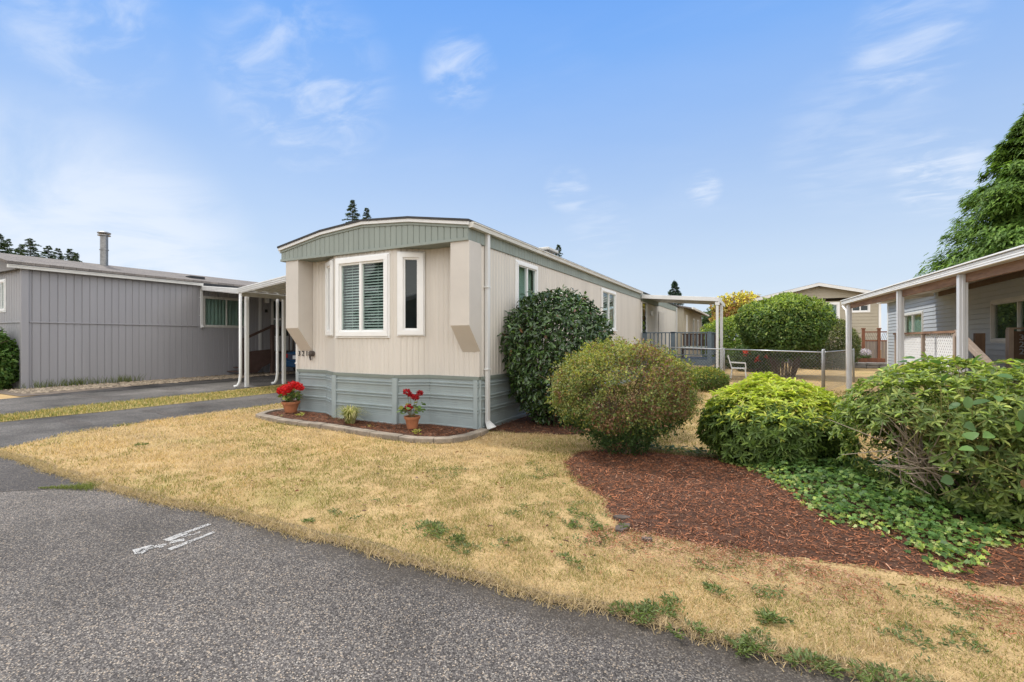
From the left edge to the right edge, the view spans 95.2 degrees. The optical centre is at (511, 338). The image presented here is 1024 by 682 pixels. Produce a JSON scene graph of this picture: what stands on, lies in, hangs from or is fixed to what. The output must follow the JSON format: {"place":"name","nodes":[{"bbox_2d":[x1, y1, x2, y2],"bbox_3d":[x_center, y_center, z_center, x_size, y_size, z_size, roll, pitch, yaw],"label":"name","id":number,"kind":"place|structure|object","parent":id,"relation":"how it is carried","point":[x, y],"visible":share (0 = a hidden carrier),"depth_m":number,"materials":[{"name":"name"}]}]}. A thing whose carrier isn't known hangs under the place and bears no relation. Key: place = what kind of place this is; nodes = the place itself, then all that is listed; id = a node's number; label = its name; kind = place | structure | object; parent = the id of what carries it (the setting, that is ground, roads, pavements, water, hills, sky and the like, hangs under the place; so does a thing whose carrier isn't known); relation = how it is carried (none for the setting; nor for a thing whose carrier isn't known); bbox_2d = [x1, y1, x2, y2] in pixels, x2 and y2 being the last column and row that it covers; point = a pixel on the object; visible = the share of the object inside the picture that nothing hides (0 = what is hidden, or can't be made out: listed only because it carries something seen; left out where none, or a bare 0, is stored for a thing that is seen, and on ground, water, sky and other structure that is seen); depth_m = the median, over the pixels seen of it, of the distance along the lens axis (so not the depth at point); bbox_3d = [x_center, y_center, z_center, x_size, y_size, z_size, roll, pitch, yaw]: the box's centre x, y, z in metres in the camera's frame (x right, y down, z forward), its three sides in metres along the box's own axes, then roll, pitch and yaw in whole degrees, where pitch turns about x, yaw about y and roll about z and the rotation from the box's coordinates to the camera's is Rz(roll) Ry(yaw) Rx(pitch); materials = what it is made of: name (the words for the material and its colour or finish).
{"place":"outdoors","nodes":[
{"label":"outdoors","id":0,"kind":"place"},
{"bbox_2d":[0,456,116,491],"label":"old asphalt","id":1,"kind":"structure","parent":0,"point":[14,476],"depth_m":5.16,"materials":[{"name":"grey asphalt"}]},
{"bbox_2d":[0,391,295,448],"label":"driveway","id":2,"kind":"structure","parent":0,"point":[13,433],"depth_m":9.11,"materials":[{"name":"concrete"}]},
{"bbox_2d":[143,410,186,415],"bbox_3d":[-7.323,1.548,9.840,1.709,0.001,0.351,0,0,28],"label":"asphalt patch","id":3,"kind":"object","parent":2,"relation":"on","point":[170,413],"visible":0.9,"depth_m":9.84,"materials":[{"name":"asphalt"}]},
{"bbox_2d":[187,403,210,406],"bbox_3d":[-7.318,1.548,11.003,0.927,0.001,0.363,0,0,28],"label":"asphalt patch","id":4,"kind":"object","parent":2,"relation":"on","point":[200,404],"visible":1,"depth_m":11.05,"materials":[{"name":"asphalt"}]},
{"bbox_2d":[247,398,276,400],"bbox_3d":[-6.324,1.548,11.944,0.629,0.001,0.563,0,0,17],"label":"asphalt patch","id":5,"kind":"object","parent":2,"relation":"on","point":[265,399],"visible":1,"depth_m":11.96,"materials":[{"name":"asphalt"}]},
{"bbox_2d":[0,373,295,414],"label":"driveway","id":6,"kind":"structure","parent":0,"point":[32,403],"depth_m":13.29,"materials":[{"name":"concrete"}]},
{"bbox_2d":[160,388,182,390],"bbox_3d":[-10.553,1.548,14.485,1.219,0.001,0.510,0,0,28],"label":"asphalt patch","id":7,"kind":"object","parent":6,"relation":"on","point":[170,389],"visible":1,"depth_m":14.33,"materials":[{"name":"asphalt"}]},
{"bbox_2d":[200,286,285,387],"bbox_3d":[-8.062,-0.313,21.954,5.653,3.734,13.403,0,0,28],"label":"carport","id":8,"kind":"object","parent":6,"relation":"on","point":[246,327],"visible":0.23,"depth_m":15.02,"materials":[{"name":"white metal"}]},
{"bbox_2d":[281,351,295,372],"bbox_3d":[-8.051,0.833,21.575,1.794,1.433,4.556,0,0,28],"label":"parked car","id":9,"kind":"object","parent":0,"point":[290,358],"visible":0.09,"depth_m":19.74,"materials":[{"name":"metal"}]},
{"bbox_2d":[0,340,880,432],"bbox_3d":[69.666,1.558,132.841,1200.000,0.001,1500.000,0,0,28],"label":"ground","id":10,"kind":"structure","parent":0,"point":[4,396],"depth_m":14.42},
{"bbox_2d":[0,234,16,254],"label":"fir tree","id":11,"kind":"object","parent":10,"relation":"on","point":[3,244],"visible":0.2,"depth_m":62.28,"materials":[{"name":"green plant"}]},
{"bbox_2d":[0,239,19,253],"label":"fir tree","id":12,"kind":"object","parent":10,"relation":"on","point":[9,242],"visible":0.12,"depth_m":64.93,"materials":[{"name":"green plant"}]},
{"bbox_2d":[0,327,19,389],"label":"corner shrub","id":13,"kind":"object","parent":10,"relation":"on","point":[8,363],"visible":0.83,"depth_m":14.39,"materials":[{"name":"green plant"}]},
{"bbox_2d":[14,245,27,255],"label":"fir tree","id":14,"kind":"object","parent":10,"relation":"on","point":[18,248],"visible":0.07,"depth_m":67.82,"materials":[{"name":"green plant"}]},
{"bbox_2d":[14,238,48,257],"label":"fir tree","id":15,"kind":"object","parent":10,"relation":"on","point":[29,242],"visible":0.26,"depth_m":61.74,"materials":[{"name":"green plant"}]},
{"bbox_2d":[39,245,56,258],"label":"fir tree","id":16,"kind":"object","parent":10,"relation":"on","point":[48,252],"visible":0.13,"depth_m":64.90,"materials":[{"name":"green plant"}]},
{"bbox_2d":[53,248,63,259],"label":"fir tree","id":17,"kind":"object","parent":10,"relation":"on","point":[60,257],"visible":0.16,"depth_m":67.90,"materials":[{"name":"green plant"}]},
{"bbox_2d":[63,249,79,261],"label":"fir tree","id":18,"kind":"object","parent":10,"relation":"on","point":[72,256],"visible":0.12,"depth_m":61.83,"materials":[{"name":"green plant"}]},
{"bbox_2d":[0,370,294,395],"bbox_3d":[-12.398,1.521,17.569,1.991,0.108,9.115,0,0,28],"label":"gravel","id":19,"kind":"structure","parent":10,"relation":"on","point":[100,385],"depth_m":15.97,"materials":[{"name":"beige gravel"}]},
{"bbox_2d":[0,231,295,388],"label":"mobile home","id":20,"kind":"object","parent":19,"relation":"on","point":[62,320],"visible":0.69,"depth_m":16.79,"materials":[{"name":"grey metal"}]},
{"bbox_2d":[0,279,5,312],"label":"window","id":21,"kind":"structure","parent":20,"relation":"in","point":[3,281],"depth_m":15.29,"materials":[{"name":"white glass"}]},
{"bbox_2d":[203,296,243,327],"bbox_3d":[-12.336,-1.130,20.042,0.187,1.300,1.860,0,0,28],"label":"window","id":22,"kind":"structure","parent":20,"relation":"in","point":[218,312],"depth_m":19.97,"materials":[{"name":"green glass"}]},
{"bbox_2d":[271,299,291,350],"bbox_3d":[-11.153,-0.675,22.448,0.335,2.450,1.100,0,0,28],"label":"door","id":23,"kind":"structure","parent":20,"relation":"in","point":[273,301],"depth_m":22.41,"materials":[{"name":"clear glass"}]},
{"bbox_2d":[227,325,293,374],"bbox_3d":[-10.777,0.460,21.545,1.160,2.180,4.250,0,0,28],"label":"porch stair","id":24,"kind":"object","parent":19,"relation":"on","point":[259,360],"visible":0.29,"depth_m":20.35,"materials":[{"name":"wood"}]},
{"bbox_2d":[0,383,295,421],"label":"grass strip","id":25,"kind":"object","parent":10,"relation":"on","point":[155,402],"depth_m":11.36,"materials":[{"name":"plant"}]},
{"bbox_2d":[236,275,285,384],"bbox_3d":[-3.333,-0.133,18.796,5.934,3.374,14.605,0,0,28],"label":"carport","id":26,"kind":"object","parent":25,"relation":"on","point":[277,285],"visible":0.3,"depth_m":15.64,"materials":[{"name":"white metal"}]},
{"bbox_2d":[342,200,359,223],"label":"fir tree","id":27,"kind":"object","parent":10,"relation":"on","point":[352,208],"visible":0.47,"depth_m":59.82,"materials":[{"name":"green plant"}]},
{"bbox_2d":[362,208,371,218],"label":"fir tree","id":28,"kind":"object","parent":10,"relation":"on","point":[366,214],"visible":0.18,"depth_m":60.93,"materials":[{"name":"green plant"}]},
{"bbox_2d":[555,245,561,256],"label":"fir tree","id":29,"kind":"object","parent":10,"relation":"on","point":[559,249],"visible":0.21,"depth_m":69.92,"materials":[{"name":"green plant"}]},
{"bbox_2d":[609,304,708,356],"bbox_3d":[11.063,-0.465,34.227,5.402,4.030,10.700,0,0,28],"label":"mobile home","id":30,"kind":"object","parent":10,"relation":"on","point":[689,319],"visible":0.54,"depth_m":30.64,"materials":[{"name":"beige metal"}]},
{"bbox_2d":[686,315,687,333],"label":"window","id":31,"kind":"structure","parent":30,"relation":"in","point":[686,315],"depth_m":29.94,"materials":[{"name":"glass"}]},
{"bbox_2d":[668,279,683,305],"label":"spruce tree","id":32,"kind":"object","parent":10,"relation":"on","point":[674,283],"visible":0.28,"depth_m":54.86,"materials":[{"name":"green plant"}]},
{"bbox_2d":[701,308,714,325],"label":"green tree","id":33,"kind":"object","parent":10,"relation":"on","point":[705,319],"visible":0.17,"depth_m":53.38,"materials":[{"name":"green plant"}]},
{"bbox_2d":[700,315,763,367],"bbox_3d":[12.113,0.162,25.368,3.671,3.020,3.714,0,0,28],"label":"garden bush","id":34,"kind":"object","parent":10,"relation":"on","point":[730,330],"visible":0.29,"depth_m":24.51,"materials":[{"name":"green plant"}]},
{"bbox_2d":[708,290,760,323],"bbox_3d":[15.128,-0.876,30.924,4.733,4.853,4.288,0,0,-12],"label":"golden tree","id":35,"kind":"object","parent":10,"relation":"on","point":[732,306],"visible":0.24,"depth_m":29.71,"materials":[{"name":"yellow plant"}]},
{"bbox_2d":[792,318,861,369],"bbox_3d":[16.338,0.173,24.676,3.534,3.005,3.620,0,0,28],"label":"rhododendron","id":36,"kind":"object","parent":10,"relation":"on","point":[839,330],"visible":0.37,"depth_m":23.50,"materials":[{"name":"green plant"}]},
{"bbox_2d":[791,362,886,368],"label":"garden wall","id":37,"kind":"structure","parent":10,"relation":"on","point":[869,365],"depth_m":24.77,"materials":[{"name":"grey concrete"}]},
{"bbox_2d":[856,358,884,362],"bbox_3d":[19.409,1.160,25.706,1.700,0.220,0.560,0,0,28],"label":"planter box","id":38,"kind":"object","parent":10,"relation":"on","point":[877,360],"visible":0.53,"depth_m":25.32,"materials":[{"name":"wood"}]},
{"bbox_2d":[858,348,870,357],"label":"lilac flower clump","id":39,"kind":"object","parent":38,"relation":"in","point":[865,353],"visible":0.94,"depth_m":25.55,"materials":[{"name":"pink plant"}]},
{"bbox_2d":[914,105,1023,276],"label":"cedar tree","id":40,"kind":"object","parent":10,"relation":"on","point":[999,201],"visible":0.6,"depth_m":36.17,"materials":[{"name":"green plant"}]},
{"bbox_2d":[0,489,895,681],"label":"road","id":41,"kind":"structure","parent":0,"point":[87,594],"depth_m":2.60,"materials":[{"name":"grey asphalt"}]},
{"bbox_2d":[133,523,214,553],"bbox_3d":[-2.567,1.550,3.611,0.279,0.001,0.579,0,0,28],"label":"road marking","id":42,"kind":"object","parent":41,"relation":"on","point":[140,550],"visible":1,"depth_m":3.59,"materials":[{"name":"paint"}]},
{"bbox_2d":[0,0,1023,339],"label":"sky","id":43,"kind":"structure","parent":0,"point":[715,148],"materials":[{"name":"blue"}]},
{"bbox_2d":[0,366,1023,681],"bbox_3d":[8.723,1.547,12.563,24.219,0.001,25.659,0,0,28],"label":"lawn","id":44,"kind":"structure","parent":0,"point":[947,618],"depth_m":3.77,"materials":[{"name":"beige plant"}]},
{"bbox_2d":[261,415,272,420],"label":"edging block","id":45,"kind":"structure","parent":44,"relation":"on","point":[265,417],"depth_m":8.89,"materials":[{"name":"concrete"}]},
{"bbox_2d":[268,416,282,421],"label":"edging block","id":46,"kind":"structure","parent":44,"relation":"on","point":[272,419],"depth_m":8.73,"materials":[{"name":"concrete"}]},
{"bbox_2d":[276,418,290,423],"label":"edging block","id":47,"kind":"structure","parent":44,"relation":"on","point":[282,420],"depth_m":8.54,"materials":[{"name":"concrete"}]},
{"bbox_2d":[286,419,302,425],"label":"edging block","id":48,"kind":"structure","parent":44,"relation":"on","point":[294,422],"depth_m":8.40,"materials":[{"name":"concrete"}]},
{"bbox_2d":[297,421,311,426],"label":"edging block","id":49,"kind":"structure","parent":44,"relation":"on","point":[303,423],"depth_m":8.25,"materials":[{"name":"concrete"}]},
{"bbox_2d":[309,422,326,428],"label":"edging block","id":50,"kind":"structure","parent":44,"relation":"on","point":[316,424],"depth_m":8.11,"materials":[{"name":"concrete"}]},
{"bbox_2d":[321,423,337,430],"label":"edging block","id":51,"kind":"structure","parent":44,"relation":"on","point":[327,426],"depth_m":7.96,"materials":[{"name":"concrete"}]},
{"bbox_2d":[333,425,350,432],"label":"edging block","id":52,"kind":"structure","parent":44,"relation":"on","point":[339,428],"depth_m":7.80,"materials":[{"name":"concrete"}]},
{"bbox_2d":[345,427,361,434],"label":"edging block","id":53,"kind":"structure","parent":44,"relation":"on","point":[350,430],"depth_m":7.64,"materials":[{"name":"concrete"}]},
{"bbox_2d":[357,429,375,436],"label":"edging block","id":54,"kind":"structure","parent":44,"relation":"on","point":[363,432],"depth_m":7.48,"materials":[{"name":"concrete"}]},
{"bbox_2d":[370,431,388,438],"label":"edging block","id":55,"kind":"structure","parent":44,"relation":"on","point":[378,434],"depth_m":7.32,"materials":[{"name":"concrete"}]},
{"bbox_2d":[383,433,402,440],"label":"edging block","id":56,"kind":"structure","parent":44,"relation":"on","point":[393,436],"depth_m":7.15,"materials":[{"name":"concrete"}]},
{"bbox_2d":[399,435,417,442],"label":"edging block","id":57,"kind":"structure","parent":44,"relation":"on","point":[407,438],"depth_m":7.01,"materials":[{"name":"concrete"}]},
{"bbox_2d":[267,410,582,436],"bbox_3d":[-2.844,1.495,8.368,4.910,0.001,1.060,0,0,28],"label":"mulch bed","id":58,"kind":"object","parent":44,"relation":"on","point":[400,428],"visible":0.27,"depth_m":7.98,"materials":[{"name":"brown wood"}]},
{"bbox_2d":[276,381,304,412],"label":"potted geranium","id":59,"kind":"object","parent":58,"relation":"on","point":[286,392],"visible":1,"depth_m":9.37,"materials":[{"name":"plant"}]},
{"bbox_2d":[329,404,369,423],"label":"ornamental grass","id":60,"kind":"object","parent":58,"relation":"on","point":[349,414],"depth_m":8.18,"materials":[{"name":"green plant"}]},
{"bbox_2d":[396,389,425,428],"bbox_3d":[-1.669,1.149,7.771,0.453,0.662,0.470,0,0,-4],"label":"potted geranium","id":61,"kind":"object","parent":58,"relation":"on","point":[411,419],"visible":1,"depth_m":7.69,"materials":[{"name":"ceramic"}]},
{"bbox_2d":[415,436,434,443],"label":"edging block","id":62,"kind":"structure","parent":44,"relation":"on","point":[424,439],"depth_m":6.92,"materials":[{"name":"concrete"}]},
{"bbox_2d":[434,436,452,443],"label":"edging block","id":63,"kind":"structure","parent":44,"relation":"on","point":[442,439],"depth_m":6.92,"materials":[{"name":"concrete"}]},
{"bbox_2d":[449,434,468,442],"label":"edging block","id":64,"kind":"structure","parent":44,"relation":"on","point":[461,437],"depth_m":7.04,"materials":[{"name":"concrete"}]},
{"bbox_2d":[464,431,479,439],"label":"edging block","id":65,"kind":"structure","parent":44,"relation":"on","point":[473,434],"depth_m":7.26,"materials":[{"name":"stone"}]},
{"bbox_2d":[277,216,677,428],"bbox_3d":[2.348,-0.525,18.128,4.966,4.150,21.910,0,0,28],"label":"mobile home","id":66,"kind":"object","parent":44,"relation":"on","point":[382,314],"visible":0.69,"depth_m":8.43,"materials":[{"name":"beige metal"}]},
{"bbox_2d":[325,259,355,336],"bbox_3d":[-3.402,-0.790,9.250,0.470,1.640,0.572,0,0,-34],"label":"window","id":67,"kind":"structure","parent":66,"relation":"in","point":[329,266],"depth_m":9.24,"materials":[{"name":"white glass"}]},
{"bbox_2d":[335,253,406,337],"bbox_3d":[-2.652,-0.770,8.702,1.380,1.640,0.470,0,0,28],"label":"window","id":68,"kind":"structure","parent":66,"relation":"in","point":[372,273],"depth_m":8.65,"materials":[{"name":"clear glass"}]},
{"bbox_2d":[397,251,424,335],"bbox_3d":[-1.790,-0.790,8.384,0.539,1.640,0.470,0,0,-6],"label":"window","id":69,"kind":"structure","parent":66,"relation":"in","point":[415,260],"depth_m":8.17,"materials":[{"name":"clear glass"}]},
{"bbox_2d":[515,259,537,318],"bbox_3d":[0.242,-0.940,9.381,0.195,1.160,1.020,0,0,28],"label":"window","id":70,"kind":"structure","parent":66,"relation":"in","point":[523,270],"depth_m":9.38,"materials":[{"name":"white glass"}]},
{"bbox_2d":[601,287,617,331],"bbox_3d":[2.990,-0.880,14.522,0.183,1.300,1.600,0,0,28],"label":"window","id":71,"kind":"structure","parent":66,"relation":"in","point":[603,290],"depth_m":14.64,"materials":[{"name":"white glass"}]},
{"bbox_2d":[641,301,646,343],"bbox_3d":[5.392,-0.465,19.078,0.060,2.130,1.020,0,0,28],"label":"door","id":72,"kind":"structure","parent":66,"relation":"in","point":[641,301],"depth_m":18.83,"materials":[{"name":"white glass"}]},
{"bbox_2d":[475,428,488,435],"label":"edging block","id":73,"kind":"structure","parent":44,"relation":"on","point":[482,431],"depth_m":7.52,"materials":[{"name":"concrete"}]},
{"bbox_2d":[489,412,626,434],"bbox_3d":[1.242,1.544,9.117,2.027,0.001,3.728,0,0,28],"label":"mulch bed","id":74,"kind":"object","parent":44,"relation":"on","point":[518,426],"visible":0.19,"depth_m":8.15,"materials":[{"name":"brown wood"}]},
{"bbox_2d":[497,284,614,426],"bbox_3d":[0.814,0.281,8.597,2.256,2.615,2.217,0,0,28],"label":"camellia bush","id":75,"kind":"object","parent":74,"relation":"on","point":[534,333],"visible":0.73,"depth_m":8.04,"materials":[{"name":"green plant"}]},
{"bbox_2d":[134,442,1002,681],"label":"weed patches","id":76,"kind":"object","parent":44,"relation":"on","point":[768,615],"visible":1,"depth_m":2.58,"materials":[{"name":"green plant"}]},
{"bbox_2d":[244,427,993,629],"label":"fallen leaves","id":77,"kind":"object","parent":44,"relation":"on","point":[776,574],"visible":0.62,"depth_m":3.81,"materials":[{"name":"brown plant"}]},
{"bbox_2d":[615,523,629,533],"bbox_3d":[0.898,1.532,3.791,0.107,0.035,0.180,0,0,28],"label":"slate piece","id":78,"kind":"object","parent":44,"relation":"on","point":[618,528],"visible":0.79,"depth_m":3.75,"materials":[{"name":"stone"}]},
{"bbox_2d":[641,536,651,542],"bbox_3d":[1.031,1.532,3.568,0.079,0.035,0.056,0,0,28],"label":"slate piece","id":79,"kind":"object","parent":44,"relation":"on","point":[645,538],"visible":0.73,"depth_m":3.55,"materials":[{"name":"stone"}]},
{"bbox_2d":[642,331,721,380],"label":"deck","id":80,"kind":"structure","parent":44,"relation":"on","point":[698,361],"depth_m":17.82,"materials":[{"name":"grey wood"}]},
{"bbox_2d":[680,333,715,357],"bbox_3d":[7.625,0.272,19.104,1.320,1.004,0.620,0,0,28],"label":"garden bench","id":81,"kind":"object","parent":80,"relation":"on","point":[695,339],"visible":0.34,"depth_m":19.38,"materials":[{"name":"wood"}]},
{"bbox_2d":[682,346,706,348],"bbox_3d":[7.513,0.344,19.106,1.040,0.108,0.540,0,0,28],"label":"seat cushion","id":82,"kind":"object","parent":81,"relation":"on","point":[694,347],"visible":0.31,"depth_m":18.88,"materials":[{"name":"fabric"}]},
{"bbox_2d":[641,295,724,377],"bbox_3d":[7.161,-0.102,19.333,2.835,3.304,3.505,0,0,28],"label":"patio cover","id":83,"kind":"object","parent":44,"relation":"on","point":[655,300],"visible":0.81,"depth_m":18.32,"materials":[{"name":"white metal"}]},
{"bbox_2d":[686,366,732,390],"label":"bush","id":84,"kind":"object","parent":44,"relation":"on","point":[722,379],"visible":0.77,"depth_m":13.61,"materials":[{"name":"green plant"}]},
{"bbox_2d":[727,355,746,379],"bbox_3d":[8.586,1.091,17.799,0.664,0.923,0.590,0,0,28],"label":"garden chair","id":85,"kind":"object","parent":44,"relation":"on","point":[732,368],"visible":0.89,"depth_m":17.68,"materials":[{"name":"plastic"}]},
{"bbox_2d":[641,346,854,389],"bbox_3d":[8.219,0.890,15.471,7.352,1.320,3.928,0,0,11],"label":"chain link fence","id":86,"kind":"object","parent":44,"relation":"on","point":[823,369],"visible":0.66,"depth_m":14.83,"materials":[{"name":"grey metal"}]},
{"bbox_2d":[726,343,780,371],"bbox_3d":[11.688,0.837,22.567,2.464,1.571,2.439,0,0,28],"label":"flowering bush","id":87,"kind":"object","parent":44,"relation":"on","point":[743,356],"visible":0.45,"depth_m":21.93,"materials":[{"name":"green plant"}]},
{"bbox_2d":[734,291,838,376],"bbox_3d":[11.184,-0.214,19.217,3.722,3.542,3.570,0,0,28],"label":"tall shrub","id":88,"kind":"object","parent":44,"relation":"on","point":[789,321],"visible":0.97,"depth_m":18.29,"materials":[{"name":"green plant"}]},
{"bbox_2d":[565,450,1023,585],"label":"mulch bed","id":89,"kind":"object","parent":44,"relation":"on","point":[680,522],"visible":0.38,"depth_m":3.81,"materials":[{"name":"brown wood"}]},
{"bbox_2d":[538,334,704,455],"bbox_3d":[1.431,0.709,6.093,1.994,1.564,2.015,0,0,28],"label":"round bush","id":90,"kind":"object","parent":89,"relation":"on","point":[597,419],"visible":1,"depth_m":5.67,"materials":[{"name":"green plant"}]},
{"bbox_2d":[613,514,629,520],"bbox_3d":[0.939,1.532,4.002,0.143,0.035,0.083,0,0,28],"label":"slate piece","id":91,"kind":"object","parent":89,"relation":"on","point":[620,517],"visible":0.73,"depth_m":3.99,"materials":[{"name":"stone"}]},
{"bbox_2d":[695,371,862,471],"bbox_3d":[3.233,0.975,5.811,1.799,1.140,1.814,0,0,28],"label":"pieris bush","id":92,"kind":"object","parent":89,"relation":"on","point":[765,417],"visible":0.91,"depth_m":5.31,"materials":[{"name":"green plant"}]},
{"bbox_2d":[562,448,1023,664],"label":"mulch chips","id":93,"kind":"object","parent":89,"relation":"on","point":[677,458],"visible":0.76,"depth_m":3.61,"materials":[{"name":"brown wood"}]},
{"bbox_2d":[638,442,1023,573],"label":"ivy carpet","id":94,"kind":"object","parent":89,"relation":"on","point":[817,474],"visible":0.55,"depth_m":3.83,"materials":[{"name":"green plant"}]},
{"bbox_2d":[827,352,1023,523],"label":"mixed bush","id":95,"kind":"object","parent":89,"relation":"on","point":[954,421],"visible":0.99,"depth_m":3.80,"materials":[{"name":"green plant"}]},
{"bbox_2d":[877,272,1023,388],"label":"mobile home","id":96,"kind":"object","parent":44,"relation":"on","point":[995,310],"visible":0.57,"depth_m":11.01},
{"bbox_2d":[904,310,923,342],"bbox_3d":[13.379,-0.385,15.482,0.197,1.030,2.210,0,0,28],"label":"window","id":97,"kind":"structure","parent":96,"relation":"in","point":[915,319],"depth_m":15.56,"materials":[{"name":"white glass"}]},
{"bbox_2d":[841,245,1023,388],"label":"awning","id":98,"kind":"object","parent":96,"relation":"attached to","point":[961,277],"visible":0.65,"depth_m":8.63,"materials":[{"name":"white metal"}]},
{"bbox_2d":[990,295,1023,342],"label":"window","id":99,"kind":"structure","parent":96,"relation":"in","point":[1007,313],"depth_m":9.84,"materials":[{"name":"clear glass"}]},
{"bbox_2d":[893,330,1023,386],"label":"deck","id":100,"kind":"structure","parent":44,"relation":"on","point":[919,345],"depth_m":10.15,"materials":[{"name":"white wood"}]},
{"bbox_2d":[954,330,996,393],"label":"porch steps","id":101,"kind":"structure","parent":44,"relation":"on","point":[976,346],"depth_m":8.18,"materials":[{"name":"beige wood"}]},
{"bbox_2d":[1005,327,1023,395],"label":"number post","id":102,"kind":"object","parent":44,"relation":"on","point":[1014,344],"visible":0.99,"depth_m":8.96,"materials":[{"name":"brown wood"}]},
{"bbox_2d":[748,283,880,362],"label":"house","id":103,"kind":"structure","parent":0,"point":[868,317],"depth_m":28.93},
{"bbox_2d":[828,302,839,318],"bbox_3d":[19.995,-1.650,29.439,1.070,1.300,0.195,0,0,28],"label":"window","id":104,"kind":"structure","parent":103,"relation":"in","point":[836,305],"depth_m":29.21,"materials":[{"name":"white glass"}]},
{"bbox_2d":[852,304,869,312],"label":"window","id":105,"kind":"structure","parent":103,"relation":"in","point":[866,308],"depth_m":28.73,"materials":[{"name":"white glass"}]},
{"bbox_2d":[861,328,886,362],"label":"garden gate","id":106,"kind":"structure","parent":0,"point":[880,348],"depth_m":26.59,"materials":[{"name":"brown wood"}]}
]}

